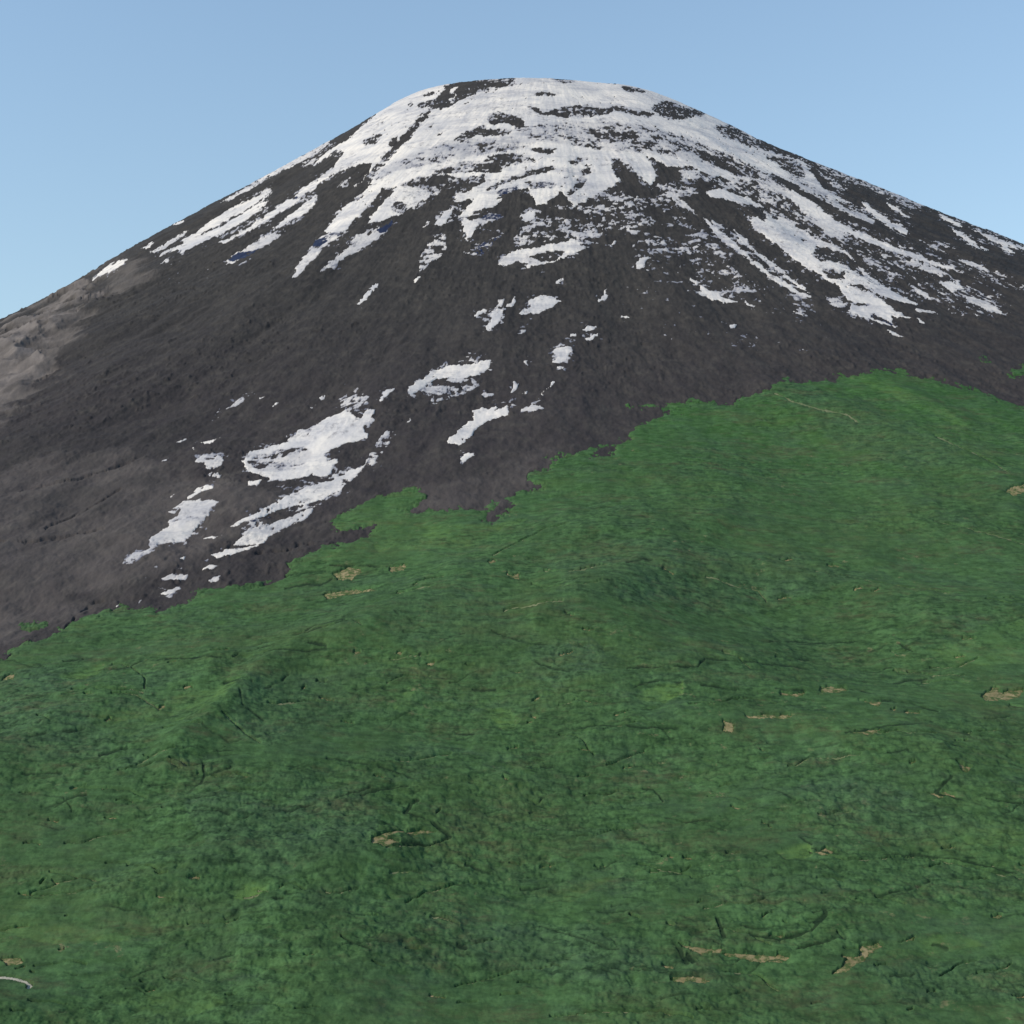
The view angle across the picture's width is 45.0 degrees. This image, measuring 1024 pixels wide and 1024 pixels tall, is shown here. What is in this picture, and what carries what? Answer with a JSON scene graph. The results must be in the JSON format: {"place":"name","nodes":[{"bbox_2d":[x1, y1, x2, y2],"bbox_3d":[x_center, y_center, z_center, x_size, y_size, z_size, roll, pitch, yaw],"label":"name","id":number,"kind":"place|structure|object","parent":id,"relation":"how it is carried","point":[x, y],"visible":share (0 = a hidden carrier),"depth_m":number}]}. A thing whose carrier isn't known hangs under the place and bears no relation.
{"place":"outdoors","nodes":[
{"label":"outdoors","id":0,"kind":"place"},
{"bbox_2d":[0,976,32,988],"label":"gravel road","id":1,"kind":"structure","parent":0,"point":[29,986],"depth_m":1218.74},
{"bbox_2d":[244,886,282,898],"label":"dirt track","id":2,"kind":"structure","parent":0,"point":[256,895],"depth_m":1340.76},
{"bbox_2d":[0,78,1023,896],"bbox_3d":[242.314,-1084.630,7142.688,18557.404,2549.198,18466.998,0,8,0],"label":"mountain","id":3,"kind":"structure","parent":0,"point":[118,384],"depth_m":3768.72},
{"bbox_2d":[92,259,127,280],"bbox_3d":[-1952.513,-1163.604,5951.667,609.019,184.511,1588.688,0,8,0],"label":"snow streak","id":4,"kind":"object","parent":3,"relation":"on","point":[110,267],"visible":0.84,"depth_m":5279.48},
{"bbox_2d":[150,231,186,252],"bbox_3d":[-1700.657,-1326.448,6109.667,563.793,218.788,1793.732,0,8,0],"label":"snow streak","id":5,"kind":"object","parent":3,"relation":"on","point":[167,243],"visible":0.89,"depth_m":5328.63},
{"bbox_2d":[161,587,180,594],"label":"snow patch","id":6,"kind":"object","parent":3,"relation":"on","point":[170,591],"visible":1,"depth_m":2278.41},
{"bbox_2d":[161,573,187,580],"bbox_3d":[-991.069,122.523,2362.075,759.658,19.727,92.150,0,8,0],"label":"snow patch","id":7,"kind":"object","parent":3,"relation":"on","point":[177,577],"visible":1,"depth_m":2335.44},
{"bbox_2d":[140,498,218,553],"bbox_3d":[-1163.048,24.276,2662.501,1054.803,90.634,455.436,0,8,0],"label":"snow patch","id":8,"kind":"object","parent":3,"relation":"on","point":[183,527],"visible":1,"depth_m":2603.78},
{"bbox_2d":[187,485,210,500],"bbox_3d":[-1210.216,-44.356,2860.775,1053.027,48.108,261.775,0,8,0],"label":"snow patch","id":9,"kind":"object","parent":3,"relation":"on","point":[197,490],"visible":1,"depth_m":2788.76},
{"bbox_2d":[195,453,223,468],"bbox_3d":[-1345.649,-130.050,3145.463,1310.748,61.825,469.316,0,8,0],"label":"snow patch","id":10,"kind":"object","parent":3,"relation":"on","point":[215,462],"visible":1,"depth_m":2970.35},
{"bbox_2d":[181,188,272,243],"bbox_3d":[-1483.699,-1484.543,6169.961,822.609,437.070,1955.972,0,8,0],"label":"snow streak","id":11,"kind":"object","parent":3,"relation":"on","point":[228,214],"visible":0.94,"depth_m":5453.46},
{"bbox_2d":[230,399,242,407],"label":"snow patch","id":12,"kind":"object","parent":3,"relation":"on","point":[238,402],"visible":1,"depth_m":3416.39},
{"bbox_2d":[226,231,278,264],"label":"snow streak","id":13,"kind":"object","parent":3,"relation":"on","point":[267,239],"visible":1,"depth_m":4834.02},
{"bbox_2d":[218,196,303,243],"bbox_3d":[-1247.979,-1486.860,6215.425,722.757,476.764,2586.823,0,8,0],"label":"snow streak","id":14,"kind":"object","parent":3,"relation":"on","point":[286,204],"visible":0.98,"depth_m":5180.75},
{"bbox_2d":[233,506,314,545],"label":"snow patch","id":15,"kind":"object","parent":3,"relation":"on","point":[260,533],"visible":1,"depth_m":2542.46},
{"bbox_2d":[220,141,329,202],"bbox_3d":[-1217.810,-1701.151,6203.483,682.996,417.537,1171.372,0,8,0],"label":"snow streak","id":16,"kind":"object","parent":3,"relation":"on","point":[311,154],"visible":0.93,"depth_m":6043.36},
{"bbox_2d":[244,445,314,471],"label":"snow field","id":17,"kind":"structure","parent":3,"relation":"on","point":[298,457],"depth_m":2971.85},
{"bbox_2d":[273,194,317,230],"bbox_3d":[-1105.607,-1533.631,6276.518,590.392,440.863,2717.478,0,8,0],"label":"snow streak","id":18,"kind":"object","parent":3,"relation":"on","point":[305,207],"visible":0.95,"depth_m":5087.54},
{"bbox_2d":[231,465,364,526],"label":"snow field","id":19,"kind":"structure","parent":3,"relation":"on","point":[307,495],"depth_m":2729.66},
{"bbox_2d":[292,229,343,277],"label":"snow streak","id":20,"kind":"object","parent":3,"relation":"on","point":[312,253],"visible":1,"depth_m":4620.37},
{"bbox_2d":[324,186,381,232],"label":"snow tongue","id":21,"kind":"object","parent":3,"relation":"on","point":[348,214],"visible":1,"depth_m":4921.49},
{"bbox_2d":[339,388,368,411],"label":"snow patch","id":22,"kind":"object","parent":3,"relation":"on","point":[346,402],"visible":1,"depth_m":3316.29},
{"bbox_2d":[320,220,392,271],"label":"snow streak","id":23,"kind":"object","parent":3,"relation":"on","point":[363,242],"visible":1,"depth_m":4598.67},
{"bbox_2d":[358,283,377,304],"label":"snow patch","id":24,"kind":"object","parent":3,"relation":"on","point":[368,293],"visible":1,"depth_m":4171.79},
{"bbox_2d":[365,431,389,465],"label":"snow patch","id":25,"kind":"object","parent":3,"relation":"on","point":[372,460],"visible":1,"depth_m":3009.45},
{"bbox_2d":[379,388,393,401],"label":"snow patch","id":26,"kind":"object","parent":3,"relation":"on","point":[386,392],"visible":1,"depth_m":3325.59},
{"bbox_2d":[368,184,429,222],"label":"snow tongue","id":27,"kind":"object","parent":3,"relation":"on","point":[410,197],"visible":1,"depth_m":4907.10},
{"bbox_2d":[419,234,446,270],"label":"snow patch","id":28,"kind":"object","parent":3,"relation":"on","point":[433,256],"visible":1,"depth_m":4446.77},
{"bbox_2d":[435,208,453,225],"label":"snow patch","id":29,"kind":"object","parent":3,"relation":"on","point":[442,219],"visible":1,"depth_m":4712.53},
{"bbox_2d":[408,360,490,395],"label":"snow patch","id":30,"kind":"object","parent":3,"relation":"on","point":[458,371],"visible":1,"depth_m":3503.34},
{"bbox_2d":[460,453,473,462],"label":"snow patch","id":31,"kind":"object","parent":3,"relation":"on","point":[465,457],"visible":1,"depth_m":2907.91},
{"bbox_2d":[459,216,478,240],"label":"snow patch","id":32,"kind":"object","parent":3,"relation":"on","point":[470,226],"visible":1,"depth_m":4643.25},
{"bbox_2d":[447,402,513,444],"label":"snow patch","id":33,"kind":"object","parent":3,"relation":"on","point":[482,416],"visible":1,"depth_m":3175.69},
{"bbox_2d":[474,309,486,317],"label":"snow patch","id":34,"kind":"object","parent":3,"relation":"on","point":[480,312],"visible":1,"depth_m":3941.71},
{"bbox_2d":[485,309,504,330],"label":"snow patch","id":35,"kind":"object","parent":3,"relation":"on","point":[496,315],"visible":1,"depth_m":3883.78},
{"bbox_2d":[521,403,543,411],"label":"snow patch","id":36,"kind":"object","parent":3,"relation":"on","point":[532,407],"visible":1,"depth_m":3227.45},
{"bbox_2d":[519,295,560,314],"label":"snow patch","id":37,"kind":"object","parent":3,"relation":"on","point":[540,303],"visible":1,"depth_m":4002.73},
{"bbox_2d":[498,238,588,265],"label":"snow patch","id":38,"kind":"object","parent":3,"relation":"on","point":[571,246],"visible":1,"depth_m":4396.57},
{"bbox_2d":[552,345,572,362],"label":"snow patch","id":39,"kind":"object","parent":3,"relation":"on","point":[561,353],"visible":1,"depth_m":3631.35},
{"bbox_2d":[107,84,1023,606],"bbox_3d":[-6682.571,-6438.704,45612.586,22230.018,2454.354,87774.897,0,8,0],"label":"snow scraps","id":40,"kind":"object","parent":3,"relation":"on","point":[327,434],"visible":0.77,"depth_m":4037.96},
{"bbox_2d":[585,333,597,340],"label":"snow patch","id":41,"kind":"object","parent":3,"relation":"on","point":[591,337],"visible":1,"depth_m":3754.39},
{"bbox_2d":[598,290,607,301],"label":"snow patch","id":42,"kind":"object","parent":3,"relation":"on","point":[604,297],"visible":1,"depth_m":4064.01},
{"bbox_2d":[294,78,922,248],"bbox_3d":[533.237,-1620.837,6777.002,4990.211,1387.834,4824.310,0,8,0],"label":"snow field","id":43,"kind":"structure","parent":3,"relation":"on","point":[481,107],"depth_m":5412.35},
{"bbox_2d":[636,256,649,268],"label":"snow patch","id":44,"kind":"object","parent":3,"relation":"on","point":[640,263],"visible":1,"depth_m":4330.06},
{"bbox_2d":[663,189,694,213],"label":"snow streak","id":45,"kind":"object","parent":3,"relation":"on","point":[679,202],"visible":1,"depth_m":4863.82},
{"bbox_2d":[665,209,734,270],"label":"snow streak","id":46,"kind":"object","parent":3,"relation":"on","point":[714,247],"visible":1,"depth_m":4545.35},
{"bbox_2d":[700,285,737,302],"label":"snow streak","id":47,"kind":"object","parent":3,"relation":"on","point":[711,294],"visible":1,"depth_m":4108.22},
{"bbox_2d":[723,720,733,732],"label":"clearing","id":48,"kind":"structure","parent":3,"relation":"on","point":[728,727],"depth_m":1726.42},
{"bbox_2d":[706,188,763,207],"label":"snow patch","id":49,"kind":"object","parent":3,"relation":"on","point":[724,193],"visible":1,"depth_m":4967.43},
{"bbox_2d":[733,274,756,292],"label":"snow streak","id":50,"kind":"object","parent":3,"relation":"on","point":[747,288],"visible":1,"depth_m":4165.35},
{"bbox_2d":[703,219,810,297],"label":"snow streak","id":51,"kind":"object","parent":3,"relation":"on","point":[727,240],"visible":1,"depth_m":4406.90},
{"bbox_2d":[787,174,874,223],"bbox_3d":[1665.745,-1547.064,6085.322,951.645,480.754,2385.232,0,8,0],"label":"snow streak","id":52,"kind":"object","parent":3,"relation":"on","point":[810,189],"visible":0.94,"depth_m":5212.36},
{"bbox_2d":[748,213,917,327],"bbox_3d":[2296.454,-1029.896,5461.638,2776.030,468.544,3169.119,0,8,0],"label":"snow field","id":53,"kind":"structure","parent":3,"relation":"on","point":[781,231],"depth_m":4402.02},
{"bbox_2d":[790,190,963,272],"bbox_3d":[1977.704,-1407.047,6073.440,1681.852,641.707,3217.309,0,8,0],"label":"snow streak","id":54,"kind":"object","parent":3,"relation":"on","point":[807,207],"visible":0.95,"depth_m":4852.35},
{"bbox_2d":[862,202,907,234],"bbox_3d":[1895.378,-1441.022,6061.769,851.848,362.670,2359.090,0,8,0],"label":"snow streak","id":55,"kind":"object","parent":3,"relation":"on","point":[883,219],"visible":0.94,"depth_m":5071.60},
{"bbox_2d":[888,330,903,336],"bbox_3d":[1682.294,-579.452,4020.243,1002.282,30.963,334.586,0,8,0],"label":"snow patch","id":56,"kind":"object","parent":3,"relation":"on","point":[893,333],"visible":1,"depth_m":3876.33},
{"bbox_2d":[887,202,909,217],"bbox_3d":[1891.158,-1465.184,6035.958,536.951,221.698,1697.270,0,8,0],"label":"snow streak","id":57,"kind":"object","parent":3,"relation":"on","point":[896,209],"visible":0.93,"depth_m":5304.73},
{"bbox_2d":[910,257,947,276],"bbox_3d":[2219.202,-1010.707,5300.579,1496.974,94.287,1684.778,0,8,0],"label":"snow patch","id":58,"kind":"object","parent":3,"relation":"on","point":[925,267],"visible":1,"depth_m":4557.73},
{"bbox_2d":[939,280,963,292],"bbox_3d":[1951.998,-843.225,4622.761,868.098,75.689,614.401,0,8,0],"label":"snow patch","id":59,"kind":"object","parent":3,"relation":"on","point":[952,287],"visible":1,"depth_m":4395.27},
{"bbox_2d":[959,764,969,771],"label":"clearing","id":60,"kind":"structure","parent":3,"relation":"on","point":[964,769],"depth_m":1614.99},
{"bbox_2d":[952,228,987,250],"bbox_3d":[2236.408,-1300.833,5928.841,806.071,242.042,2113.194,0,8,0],"label":"snow streak","id":61,"kind":"object","parent":3,"relation":"on","point":[968,239],"visible":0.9,"depth_m":5100.41},
{"bbox_2d":[964,295,1005,314],"bbox_3d":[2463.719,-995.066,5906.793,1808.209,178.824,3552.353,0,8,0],"label":"snow patch","id":62,"kind":"object","parent":3,"relation":"on","point":[986,305],"visible":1,"depth_m":4248.97},
{"bbox_2d":[972,228,1023,249],"bbox_3d":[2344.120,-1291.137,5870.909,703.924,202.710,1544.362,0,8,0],"label":"snow streak","id":63,"kind":"object","parent":3,"relation":"on","point":[993,238],"visible":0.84,"depth_m":5275.80},
{"bbox_2d":[0,0,1023,318],"label":"sky","id":64,"kind":"structure","parent":0,"point":[121,121]},
{"bbox_2d":[504,601,562,611],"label":"dirt track","id":65,"kind":"structure","parent":0,"point":[533,605],"depth_m":2073.82},
{"bbox_2d":[706,577,766,601],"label":"dirt track","id":66,"kind":"structure","parent":0,"point":[737,587],"depth_m":2258.31},
{"bbox_2d":[774,393,858,422],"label":"dirt track","id":67,"kind":"structure","parent":0,"point":[827,411],"depth_m":3221.00},
{"bbox_2d":[797,755,855,765],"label":"dirt track","id":68,"kind":"structure","parent":0,"point":[837,758],"depth_m":1645.05},
{"bbox_2d":[860,857,1017,878],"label":"dirt track","id":69,"kind":"structure","parent":0,"point":[934,860],"depth_m":1437.60},
{"bbox_2d":[937,437,1006,471],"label":"dirt track","id":70,"kind":"structure","parent":0,"point":[961,448],"depth_m":2985.92},
{"bbox_2d":[935,521,1023,544],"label":"dirt track","id":71,"kind":"structure","parent":0,"point":[988,534],"depth_m":2490.62},
{"bbox_3d":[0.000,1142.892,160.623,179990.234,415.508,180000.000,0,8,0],"label":"ground","id":72,"kind":"structure","parent":0,"visible":0},
{"bbox_2d":[0,355,1023,1023],"bbox_3d":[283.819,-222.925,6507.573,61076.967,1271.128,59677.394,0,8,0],"label":"forest","id":73,"kind":"object","parent":72,"relation":"on","point":[300,801],"visible":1,"depth_m":1643.75},
{"bbox_2d":[3,675,13,679],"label":"clearing","id":74,"kind":"structure","parent":73,"relation":"in","point":[11,677],"depth_m":1905.83},
{"bbox_2d":[1,958,22,965],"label":"clearing","id":75,"kind":"structure","parent":73,"relation":"in","point":[13,961],"depth_m":1251.94},
{"bbox_2d":[333,567,361,580],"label":"clearing","id":76,"kind":"structure","parent":73,"relation":"in","point":[350,573],"depth_m":2315.49},
{"bbox_2d":[324,589,373,598],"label":"clearing","id":77,"kind":"structure","parent":73,"relation":"in","point":[336,595],"depth_m":2216.99},
{"bbox_2d":[390,564,405,572],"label":"clearing","id":78,"kind":"structure","parent":73,"relation":"in","point":[397,569],"depth_m":2320.19},
{"bbox_2d":[372,829,433,845],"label":"clearing","id":79,"kind":"structure","parent":73,"relation":"in","point":[381,839],"depth_m":1447.47},
{"bbox_2d":[507,573,518,578],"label":"clearing","id":80,"kind":"structure","parent":73,"relation":"in","point":[515,576],"depth_m":2229.85},
{"bbox_2d":[670,976,708,982],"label":"clearing","id":81,"kind":"structure","parent":73,"relation":"in","point":[692,979],"depth_m":1232.37},
{"bbox_2d":[680,944,788,962],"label":"clearing","id":82,"kind":"structure","parent":73,"relation":"in","point":[757,958],"depth_m":1273.82},
{"bbox_2d":[746,714,791,718],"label":"clearing","id":83,"kind":"structure","parent":73,"relation":"in","point":[763,716],"depth_m":1752.71},
{"bbox_2d":[780,693,804,696],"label":"clearing","id":84,"kind":"structure","parent":73,"relation":"in","point":[796,695],"depth_m":1837.26},
{"bbox_2d":[814,848,832,854],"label":"clearing","id":85,"kind":"structure","parent":73,"relation":"in","point":[826,850],"depth_m":1446.37},
{"bbox_2d":[820,686,846,692],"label":"clearing","id":86,"kind":"structure","parent":73,"relation":"in","point":[830,689],"depth_m":1870.52},
{"bbox_2d":[833,943,881,973],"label":"clearing","id":87,"kind":"structure","parent":73,"relation":"in","point":[850,962],"depth_m":1272.11},
{"bbox_2d":[853,730,879,734],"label":"clearing","id":88,"kind":"structure","parent":73,"relation":"in","point":[868,732],"depth_m":1691.51},
{"bbox_2d":[865,701,880,706],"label":"clearing","id":89,"kind":"structure","parent":73,"relation":"in","point":[877,704],"depth_m":1803.38},
{"bbox_2d":[932,792,954,797],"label":"clearing","id":90,"kind":"structure","parent":73,"relation":"in","point":[944,793],"depth_m":1565.36},
{"bbox_2d":[982,688,1022,700],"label":"clearing","id":91,"kind":"structure","parent":73,"relation":"in","point":[993,694],"depth_m":1881.96},
{"bbox_2d":[1007,484,1023,495],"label":"clearing","id":92,"kind":"structure","parent":73,"relation":"in","point":[1014,490],"depth_m":2704.06}
]}

